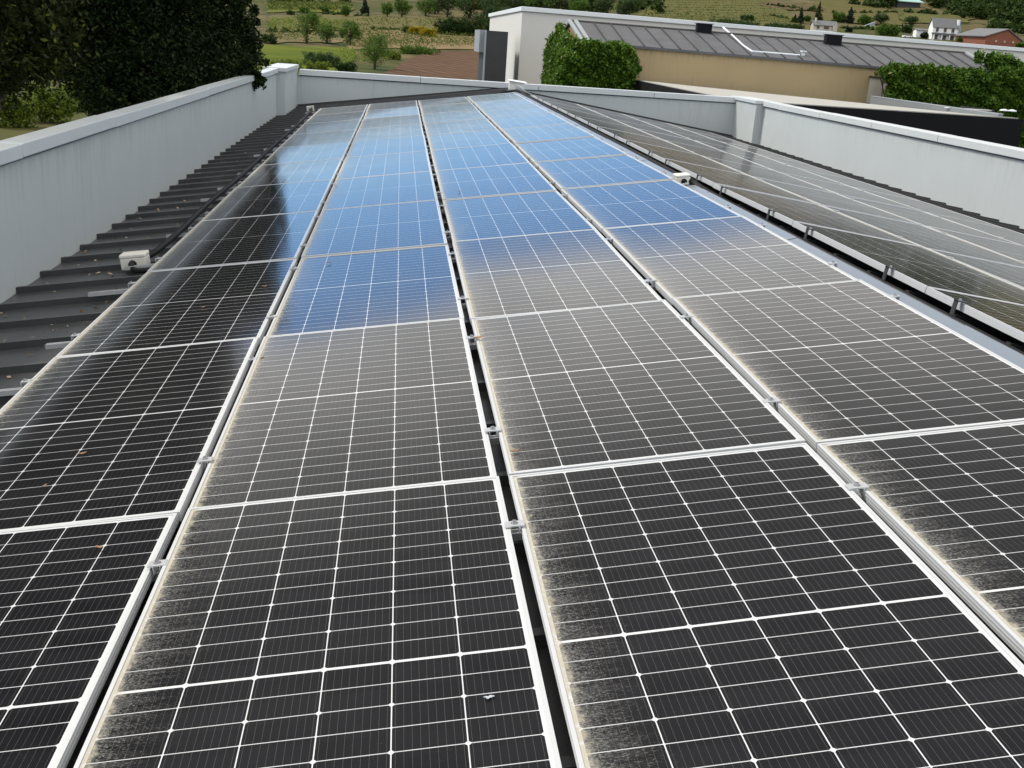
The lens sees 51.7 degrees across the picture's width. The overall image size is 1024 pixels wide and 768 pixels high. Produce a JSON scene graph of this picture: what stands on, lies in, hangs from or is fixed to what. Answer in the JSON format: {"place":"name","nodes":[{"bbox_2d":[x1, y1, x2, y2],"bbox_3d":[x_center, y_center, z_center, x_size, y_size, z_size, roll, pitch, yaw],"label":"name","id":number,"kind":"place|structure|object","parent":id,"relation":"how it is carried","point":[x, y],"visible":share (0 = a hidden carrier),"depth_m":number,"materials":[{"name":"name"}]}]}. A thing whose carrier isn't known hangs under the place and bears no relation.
{"place":"outdoors","nodes":[
{"label":"outdoors","id":0,"kind":"place"},
{"bbox_2d":[249,44,354,73],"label":"meadow","id":1,"kind":"structure","parent":0,"point":[279,52],"depth_m":183.47,"materials":[{"name":"green plant"}]},
{"bbox_2d":[267,31,345,42],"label":"stony bank","id":2,"kind":"structure","parent":0,"point":[317,39],"depth_m":238.80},
{"bbox_2d":[267,2,354,12],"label":"vine slope","id":3,"kind":"structure","parent":0,"point":[285,10],"depth_m":393.61,"materials":[{"name":"green plant"}]},
{"bbox_2d":[265,0,352,9],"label":"vines","id":4,"kind":"object","parent":3,"relation":"on","point":[305,4],"visible":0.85,"depth_m":407.41,"materials":[{"name":"green plant"}]},
{"bbox_2d":[267,14,467,31],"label":"terrace field","id":5,"kind":"structure","parent":0,"point":[414,22],"depth_m":348.76,"materials":[{"name":"green plant"}]},
{"bbox_2d":[346,30,474,48],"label":"vineyard soil","id":6,"kind":"structure","parent":0,"point":[455,46],"depth_m":253.19,"materials":[{"name":"brown soil"}]},
{"bbox_2d":[343,27,474,45],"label":"vines","id":7,"kind":"object","parent":6,"relation":"on","point":[393,41],"visible":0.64,"depth_m":256.86,"materials":[{"name":"green plant"}]},
{"bbox_2d":[382,50,478,79],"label":"ploughed field","id":8,"kind":"structure","parent":0,"point":[453,64],"depth_m":175.07,"materials":[{"name":"brown soil"}]},
{"bbox_2d":[0,0,1023,140],"bbox_3d":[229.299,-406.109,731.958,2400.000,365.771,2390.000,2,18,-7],"label":"ground","id":9,"kind":"structure","parent":0,"point":[375,6],"depth_m":432.92,"materials":[{"name":"green plant"}]},
{"bbox_2d":[0,91,39,127],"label":"shrub","id":10,"kind":"object","parent":9,"relation":"on","point":[21,116],"visible":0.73,"depth_m":68.71,"materials":[{"name":"green plant"}]},
{"bbox_2d":[21,81,78,122],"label":"shrub","id":11,"kind":"object","parent":9,"relation":"on","point":[46,104],"visible":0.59,"depth_m":72.29,"materials":[{"name":"green plant"}]},
{"bbox_2d":[0,0,101,112],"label":"tree","id":12,"kind":"object","parent":9,"relation":"on","point":[27,47],"visible":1,"depth_m":12.88,"materials":[{"name":"green plant"}]},
{"bbox_2d":[35,0,271,116],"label":"tree","id":13,"kind":"object","parent":9,"relation":"on","point":[148,50],"visible":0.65,"depth_m":17.36,"materials":[{"name":"green plant"}]},
{"bbox_2d":[291,9,323,43],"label":"tree","id":14,"kind":"object","parent":9,"relation":"on","point":[312,17],"visible":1,"depth_m":218.79,"materials":[{"name":"green plant"}]},
{"bbox_2d":[358,30,391,68],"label":"tree","id":15,"kind":"object","parent":9,"relation":"on","point":[377,49],"visible":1,"depth_m":154.24,"materials":[{"name":"green plant"}]},
{"bbox_2d":[0,63,1023,767],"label":"roofed building","id":16,"kind":"structure","parent":9,"relation":"on","point":[78,195],"depth_m":11.46,"materials":[{"name":"paint"}]},
{"bbox_2d":[119,250,150,269],"bbox_3d":[-2.876,-0.943,8.061,0.196,0.115,0.165,-6,19,-4],"label":"junction box","id":17,"kind":"object","parent":16,"relation":"on","point":[141,257],"visible":0.81,"depth_m":8.00,"materials":[{"name":"white plastic"}]},
{"bbox_2d":[149,108,312,257],"bbox_3d":[-3.628,-3.613,16.036,0.144,0.085,16.737,2,18,-7],"label":"conduit","id":18,"kind":"object","parent":16,"relation":"on","point":[171,238],"visible":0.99,"depth_m":10.80,"materials":[{"name":"black plastic"}]},
{"bbox_2d":[0,322,694,395],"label":"mounting rail","id":19,"kind":"object","parent":16,"relation":"on","point":[15,391],"depth_m":5.16,"materials":[{"name":"metal"}]},
{"bbox_2d":[672,279,1023,450],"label":"solar panel","id":20,"kind":"object","parent":19,"relation":"on","point":[841,361],"visible":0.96,"depth_m":4.48,"materials":[{"name":"black glass"}]},
{"bbox_2d":[202,435,499,474],"bbox_3d":[-0.192,0.229,4.086,4.615,0.026,0.032,-6,19,-4],"label":"mounting rail","id":21,"kind":"object","parent":16,"relation":"on","point":[494,439],"depth_m":4.08,"materials":[{"name":"metal"}]},
{"bbox_2d":[0,337,259,530],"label":"solar panel","id":22,"kind":"object","parent":21,"relation":"on","point":[142,427],"visible":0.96,"depth_m":4.36,"materials":[{"name":"black glass"}]},
{"bbox_2d":[189,317,496,507],"bbox_3d":[-0.673,0.052,4.591,1.050,0.037,2.100,-6,19,-4],"label":"solar panel","id":23,"kind":"object","parent":21,"relation":"on","point":[351,409],"visible":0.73,"depth_m":4.29,"materials":[{"name":"black glass"}]},
{"bbox_2d":[471,299,804,477],"bbox_3d":[0.408,-0.057,4.670,1.050,0.035,2.100,-6,19,-4],"label":"solar panel","id":24,"kind":"object","parent":21,"relation":"on","point":[609,384],"visible":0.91,"depth_m":4.35,"materials":[{"name":"black glass"}]},
{"bbox_2d":[45,285,657,348],"bbox_3d":[-0.360,-0.439,6.081,4.535,0.026,0.032,-6,19,-4],"label":"mounting rail","id":25,"kind":"object","parent":16,"relation":"on","point":[66,343],"visible":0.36,"depth_m":5.92,"materials":[{"name":"metal"}]},
{"bbox_2d":[452,229,661,324],"bbox_3d":[0.196,-0.722,6.662,1.050,0.037,2.100,-6,19,-4],"label":"solar panel","id":26,"kind":"object","parent":25,"relation":"on","point":[525,274],"visible":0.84,"depth_m":6.45,"materials":[{"name":"black glass"}]},
{"bbox_2d":[602,216,857,304],"bbox_3d":[1.281,-0.831,6.737,1.050,0.038,2.100,-6,19,-4],"label":"solar panel","id":27,"kind":"object","parent":25,"relation":"on","point":[707,256],"visible":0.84,"depth_m":6.54,"materials":[{"name":"black glass"}]},
{"bbox_2d":[88,244,615,296],"bbox_3d":[-0.537,-0.839,7.295,4.673,0.026,0.032,-6,19,-4],"label":"mounting rail","id":28,"kind":"object","parent":16,"relation":"on","point":[108,292],"visible":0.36,"depth_m":7.13,"materials":[{"name":"metal"}]},
{"bbox_2d":[55,259,297,356],"bbox_3d":[-1.948,-0.500,6.508,1.050,0.035,2.100,-6,19,-4],"label":"solar panel","id":29,"kind":"object","parent":28,"relation":"on","point":[148,309],"visible":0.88,"depth_m":6.30,"materials":[{"name":"black glass"}]},
{"bbox_2d":[266,245,464,335],"bbox_3d":[-0.876,-0.609,6.586,1.050,0.038,2.100,-6,19,-4],"label":"solar panel","id":30,"kind":"object","parent":28,"relation":"on","point":[373,288],"visible":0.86,"depth_m":6.38,"materials":[{"name":"black glass"}]},
{"bbox_2d":[124,224,594,269],"bbox_3d":[-0.607,-1.098,8.070,4.615,0.026,0.032,-6,19,-4],"label":"mounting rail","id":31,"kind":"object","parent":16,"relation":"on","point":[151,265],"visible":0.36,"depth_m":7.91,"materials":[{"name":"metal"}]},
{"bbox_2d":[147,211,318,271],"bbox_3d":[-2.159,-1.164,8.503,1.050,0.035,2.100,-6,19,-4],"label":"solar panel","id":32,"kind":"object","parent":31,"relation":"on","point":[240,240],"visible":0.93,"depth_m":8.32,"materials":[{"name":"black glass"}]},
{"bbox_2d":[166,199,569,237],"bbox_3d":[-0.705,-1.507,9.290,4.593,0.026,0.032,-6,19,-4],"label":"mounting rail","id":33,"kind":"object","parent":16,"relation":"on","point":[184,234],"visible":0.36,"depth_m":9.13,"materials":[{"name":"metal"}]},
{"bbox_2d":[301,200,447,257],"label":"solar panel","id":34,"kind":"object","parent":33,"relation":"on","point":[376,228],"visible":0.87,"depth_m":8.38,"materials":[{"name":"black glass"}]},
{"bbox_2d":[443,190,595,240],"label":"solar panel","id":35,"kind":"object","parent":33,"relation":"on","point":[512,215],"visible":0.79,"depth_m":8.51,"materials":[{"name":"black glass"}]},
{"bbox_2d":[561,180,741,232],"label":"solar panel","id":36,"kind":"object","parent":33,"relation":"on","point":[633,204],"visible":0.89,"depth_m":8.56,"materials":[{"name":"black glass"}]},
{"bbox_2d":[200,170,539,201],"bbox_3d":[-0.953,-2.166,11.280,4.673,0.026,0.032,-6,19,-4],"label":"mounting rail","id":37,"kind":"object","parent":16,"relation":"on","point":[222,198],"visible":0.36,"depth_m":11.12,"materials":[{"name":"metal"}]},
{"bbox_2d":[436,163,556,201],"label":"solar panel","id":38,"kind":"object","parent":37,"relation":"on","point":[495,180],"visible":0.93,"depth_m":10.48,"materials":[{"name":"black glass"}]},
{"bbox_2d":[217,161,530,189],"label":"mounting rail","id":39,"kind":"object","parent":16,"relation":"on","point":[233,187],"visible":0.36,"depth_m":11.89,"materials":[{"name":"metal"}]},
{"bbox_2d":[238,158,342,186],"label":"solar panel","id":40,"kind":"object","parent":39,"relation":"on","point":[302,171],"visible":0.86,"depth_m":12.40,"materials":[{"name":"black glass"}]},
{"bbox_2d":[336,150,431,178],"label":"solar panel","id":41,"kind":"object","parent":39,"relation":"on","point":[384,164],"visible":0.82,"depth_m":12.45,"materials":[{"name":"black glass"}]},
{"bbox_2d":[430,143,529,172],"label":"solar panel","id":42,"kind":"object","parent":39,"relation":"on","point":[480,156],"visible":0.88,"depth_m":12.54,"materials":[{"name":"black glass"}]},
{"bbox_2d":[515,136,626,164],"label":"solar panel","id":43,"kind":"object","parent":39,"relation":"on","point":[564,149],"visible":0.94,"depth_m":12.58,"materials":[{"name":"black glass"}]},
{"bbox_2d":[195,186,557,220],"bbox_3d":[-0.775,-1.766,10.066,4.535,0.026,0.032,-6,19,-4],"label":"mounting rail","id":44,"kind":"object","parent":16,"relation":"on","point":[201,218],"visible":0.05,"depth_m":9.92,"materials":[{"name":"metal"}]},
{"bbox_2d":[201,179,332,220],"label":"solar panel","id":45,"kind":"object","parent":44,"relation":"on","point":[272,199],"visible":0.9,"depth_m":10.36,"materials":[{"name":"black glass"}]},
{"bbox_2d":[322,171,437,209],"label":"solar panel","id":46,"kind":"object","parent":44,"relation":"on","point":[382,189],"visible":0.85,"depth_m":10.43,"materials":[{"name":"black glass"}]},
{"bbox_2d":[534,154,672,190],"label":"solar panel","id":47,"kind":"object","parent":44,"relation":"on","point":[595,171],"visible":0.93,"depth_m":10.56,"materials":[{"name":"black glass"}]},
{"bbox_2d":[254,134,504,156],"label":"mounting rail","id":48,"kind":"object","parent":16,"relation":"on","point":[270,154],"visible":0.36,"depth_m":15.10,"materials":[{"name":"metal"}]},
{"bbox_2d":[261,141,350,164],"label":"solar panel","id":49,"kind":"object","parent":48,"relation":"on","point":[290,154],"visible":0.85,"depth_m":14.40,"materials":[{"name":"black glass"}]},
{"bbox_2d":[346,135,427,156],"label":"solar panel","id":50,"kind":"object","parent":48,"relation":"on","point":[387,145],"visible":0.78,"depth_m":14.49,"materials":[{"name":"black glass"}]},
{"bbox_2d":[427,129,510,149],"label":"solar panel","id":51,"kind":"object","parent":48,"relation":"on","point":[462,139],"visible":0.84,"depth_m":14.56,"materials":[{"name":"black glass"}]},
{"bbox_2d":[501,123,593,144],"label":"solar panel","id":52,"kind":"object","parent":48,"relation":"on","point":[543,133],"visible":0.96,"depth_m":14.58,"materials":[{"name":"black glass"}]},
{"bbox_2d":[152,492,864,581],"bbox_3d":[-0.122,0.487,3.311,4.673,0.026,0.032,-6,19,-4],"label":"mounting rail","id":53,"kind":"object","parent":16,"relation":"on","point":[516,536],"depth_m":3.31,"materials":[{"name":"metal"}]},
{"bbox_2d":[0,513,178,767],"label":"solar panel","id":54,"kind":"object","parent":53,"relation":"on","point":[72,596],"visible":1,"depth_m":2.93,"materials":[{"name":"black glass"}]},
{"bbox_2d":[73,476,561,767],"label":"solar panel","id":55,"kind":"object","parent":53,"relation":"on","point":[389,627],"visible":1,"depth_m":2.70,"materials":[{"name":"black glass"}]},
{"bbox_2d":[509,443,1023,767],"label":"solar panel","id":56,"kind":"object","parent":53,"relation":"on","point":[800,605],"visible":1,"depth_m":2.63,"materials":[{"name":"black glass"}]},
{"bbox_2d":[816,421,1023,660],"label":"solar panel","id":57,"kind":"object","parent":53,"relation":"on","point":[947,506],"visible":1,"depth_m":3.22,"materials":[{"name":"black glass"}]},
{"bbox_2d":[518,92,677,172],"bbox_3d":[0.965,-4.406,17.613,0.104,0.105,15.601,2,18,-7],"label":"conduit","id":58,"kind":"object","parent":16,"relation":"on","point":[622,145],"visible":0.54,"depth_m":14.27,"materials":[{"name":"black metal"}]},
{"bbox_2d":[573,115,659,138],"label":"solar panel","id":59,"kind":"object","parent":16,"relation":"on","point":[594,123],"visible":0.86,"depth_m":16.80,"materials":[{"name":"black glass"}]},
{"bbox_2d":[595,126,698,154],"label":"solar panel","id":60,"kind":"object","parent":16,"relation":"on","point":[622,136],"visible":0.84,"depth_m":14.81,"materials":[{"name":"black glass"}]},
{"bbox_2d":[623,139,745,174],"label":"solar panel","id":61,"kind":"object","parent":16,"relation":"on","point":[659,153],"visible":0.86,"depth_m":12.78,"materials":[{"name":"black glass"}]},
{"bbox_2d":[665,140,771,169],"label":"solar panel","id":62,"kind":"object","parent":16,"relation":"on","point":[701,151],"visible":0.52,"depth_m":15.03,"materials":[{"name":"black glass"}]},
{"bbox_2d":[660,158,817,203],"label":"solar panel","id":63,"kind":"object","parent":16,"relation":"on","point":[711,176],"visible":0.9,"depth_m":10.71,"materials":[{"name":"black glass"}]},
{"bbox_2d":[704,156,836,193],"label":"solar panel","id":64,"kind":"object","parent":16,"relation":"on","point":[763,173],"visible":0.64,"depth_m":12.91,"materials":[{"name":"black glass"}]},
{"bbox_2d":[733,154,849,186],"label":"solar panel","id":65,"kind":"object","parent":16,"relation":"on","point":[791,170],"visible":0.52,"depth_m":15.11,"materials":[{"name":"black glass"}]},
{"bbox_2d":[713,183,922,246],"bbox_3d":[2.480,-1.431,8.892,1.050,0.040,2.100,10,17,-9],"label":"solar panel","id":66,"kind":"object","parent":16,"relation":"on","point":[788,211],"visible":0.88,"depth_m":8.71,"materials":[{"name":"black glass"}]},
{"bbox_2d":[754,177,922,225],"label":"solar panel","id":67,"kind":"object","parent":16,"relation":"on","point":[824,198],"visible":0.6,"depth_m":10.88,"materials":[{"name":"black glass"}]},
{"bbox_2d":[780,172,922,211],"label":"solar panel","id":68,"kind":"object","parent":16,"relation":"on","point":[839,189],"visible":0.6,"depth_m":13.02,"materials":[{"name":"black glass"}]},
{"bbox_2d":[689,176,1023,354],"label":"conduit","id":69,"kind":"object","parent":16,"relation":"on","point":[692,181],"visible":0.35,"depth_m":6.44,"materials":[{"name":"black plastic"}]},
{"bbox_2d":[799,168,919,200],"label":"solar panel","id":70,"kind":"object","parent":16,"relation":"on","point":[855,183],"visible":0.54,"depth_m":15.30,"materials":[{"name":"black glass"}]},
{"bbox_2d":[792,221,1023,304],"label":"solar panel","id":71,"kind":"object","parent":16,"relation":"on","point":[920,268],"visible":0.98,"depth_m":6.77,"materials":[{"name":"black glass"}]},
{"bbox_2d":[821,205,1023,267],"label":"solar panel","id":72,"kind":"object","parent":16,"relation":"on","point":[925,237],"visible":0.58,"depth_m":8.93,"materials":[{"name":"black glass"}]},
{"bbox_2d":[853,187,1002,227],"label":"solar panel","id":73,"kind":"object","parent":16,"relation":"on","point":[924,206],"visible":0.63,"depth_m":13.33,"materials":[{"name":"black glass"}]},
{"bbox_2d":[841,195,1023,245],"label":"solar panel","id":74,"kind":"object","parent":16,"relation":"on","point":[923,218],"visible":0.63,"depth_m":11.09,"materials":[{"name":"black glass"}]},
{"bbox_2d":[925,287,1023,341],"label":"solar panel","id":75,"kind":"object","parent":16,"relation":"on","point":[1005,317],"visible":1,"depth_m":5.46,"materials":[{"name":"glass"}]},
{"bbox_2d":[925,226,1023,262],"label":"solar panel","id":76,"kind":"object","parent":16,"relation":"on","point":[1014,251],"visible":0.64,"depth_m":9.67,"materials":[{"name":"black glass"}]},
{"bbox_2d":[925,212,1023,244],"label":"solar panel","id":77,"kind":"object","parent":16,"relation":"on","point":[1012,235],"visible":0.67,"depth_m":11.74,"materials":[{"name":"black glass"}]},
{"bbox_2d":[927,248,1023,288],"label":"solar panel","id":78,"kind":"object","parent":16,"relation":"on","point":[1013,275],"visible":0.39,"depth_m":7.59,"materials":[{"name":"black glass"}]},
{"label":"rail","id":79,"kind":"object","parent":16,"relation":"on","visible":0},
{"bbox_2d":[280,129,356,146],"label":"solar panel","id":80,"kind":"object","parent":79,"relation":"on","point":[319,138],"visible":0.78,"depth_m":16.43,"materials":[{"name":"black glass"}]},
{"bbox_2d":[353,124,423,140],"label":"solar panel","id":81,"kind":"object","parent":79,"relation":"on","point":[388,132],"visible":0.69,"depth_m":16.52,"materials":[{"name":"black glass"}]},
{"bbox_2d":[424,118,496,134],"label":"solar panel","id":82,"kind":"object","parent":79,"relation":"on","point":[458,126],"visible":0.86,"depth_m":16.54,"materials":[{"name":"black glass"}]},
{"bbox_2d":[489,113,568,130],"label":"solar panel","id":83,"kind":"object","parent":79,"relation":"on","point":[528,120],"visible":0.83,"depth_m":16.62,"materials":[{"name":"black glass"}]},
{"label":"rail","id":84,"kind":"object","parent":16,"relation":"on","visible":0},
{"bbox_2d":[293,119,360,134],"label":"solar panel","id":85,"kind":"object","parent":84,"relation":"on","point":[328,126],"visible":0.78,"depth_m":18.40,"materials":[{"name":"black glass"}]},
{"bbox_2d":[359,114,421,128],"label":"solar panel","id":86,"kind":"object","parent":84,"relation":"on","point":[391,121],"visible":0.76,"depth_m":18.47,"materials":[{"name":"black glass"}]},
{"bbox_2d":[422,110,485,123],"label":"solar panel","id":87,"kind":"object","parent":84,"relation":"on","point":[451,116],"visible":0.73,"depth_m":18.53,"materials":[{"name":"black glass"}]},
{"bbox_2d":[480,105,549,118],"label":"solar panel","id":88,"kind":"object","parent":84,"relation":"on","point":[511,111],"visible":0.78,"depth_m":18.65,"materials":[{"name":"black glass"}]},
{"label":"rail","id":89,"kind":"object","parent":16,"relation":"on","visible":0},
{"bbox_2d":[304,111,364,123],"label":"solar panel","id":90,"kind":"object","parent":89,"relation":"on","point":[336,117],"visible":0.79,"depth_m":20.38,"materials":[{"name":"black glass"}]},
{"bbox_2d":[364,106,419,118],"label":"solar panel","id":91,"kind":"object","parent":89,"relation":"on","point":[404,111],"visible":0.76,"depth_m":20.54,"materials":[{"name":"black glass"}]},
{"bbox_2d":[420,102,477,113],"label":"solar panel","id":92,"kind":"object","parent":89,"relation":"on","point":[447,108],"visible":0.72,"depth_m":20.53,"materials":[{"name":"black glass"}]},
{"bbox_2d":[473,98,534,109],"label":"solar panel","id":93,"kind":"object","parent":89,"relation":"on","point":[502,103],"visible":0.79,"depth_m":20.67,"materials":[{"name":"black glass"}]},
{"bbox_2d":[265,0,1023,33],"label":"woodland","id":94,"kind":"object","parent":9,"relation":"on","point":[1004,14],"visible":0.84,"depth_m":661.88,"materials":[{"name":"green plant"}]},
{"bbox_2d":[637,0,809,29],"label":"hill vineyard","id":95,"kind":"object","parent":9,"relation":"on","point":[722,13],"visible":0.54,"depth_m":563.11,"materials":[{"name":"green plant"}]},
{"bbox_2d":[643,0,790,21],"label":"vines","id":96,"kind":"object","parent":95,"relation":"on","point":[651,13],"visible":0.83,"depth_m":535.82,"materials":[{"name":"green plant"}]},
{"bbox_2d":[474,6,1023,83],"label":"white building","id":97,"kind":"structure","parent":9,"relation":"on","point":[510,43],"depth_m":58.40,"materials":[{"name":"white paint"}]},
{"bbox_2d":[565,19,991,103],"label":"ochre building","id":98,"kind":"structure","parent":9,"relation":"on","point":[832,67],"depth_m":46.73,"materials":[{"name":"paint"}]},
{"bbox_2d":[540,21,642,89],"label":"ivy mass","id":99,"kind":"object","parent":98,"relation":"attached to","point":[568,60],"visible":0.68,"depth_m":44.25,"materials":[{"name":"green plant"}]},
{"bbox_2d":[973,48,1023,72],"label":"climbing plant","id":100,"kind":"object","parent":98,"relation":"on","point":[993,61],"visible":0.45,"depth_m":48.24,"materials":[{"name":"green plant"}]},
{"bbox_2d":[634,80,1023,146],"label":"black canopy","id":101,"kind":"object","parent":9,"relation":"on","point":[1001,130],"visible":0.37,"depth_m":32.62,"materials":[{"name":"black"}]},
{"bbox_2d":[870,96,1003,116],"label":"wall","id":102,"kind":"structure","parent":9,"relation":"on","point":[877,100],"depth_m":39.30,"materials":[{"name":"white paint"}]},
{"bbox_2d":[927,18,961,39],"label":"white house","id":103,"kind":"structure","parent":9,"relation":"on","point":[943,29],"depth_m":467.15,"materials":[{"name":"paint"}]},
{"bbox_2d":[874,60,1023,147],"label":"hedge","id":104,"kind":"object","parent":9,"relation":"on","point":[952,86],"visible":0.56,"depth_m":45.94,"materials":[{"name":"green plant"}]},
{"bbox_2d":[955,28,1023,46],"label":"brick barn","id":105,"kind":"structure","parent":9,"relation":"on","point":[995,37],"depth_m":444.40,"materials":[{"name":"brick"}]},
{"bbox_2d":[814,0,903,24],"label":"hill field","id":106,"kind":"structure","parent":0,"point":[840,6],"depth_m":694.90,"materials":[{"name":"green plant"}]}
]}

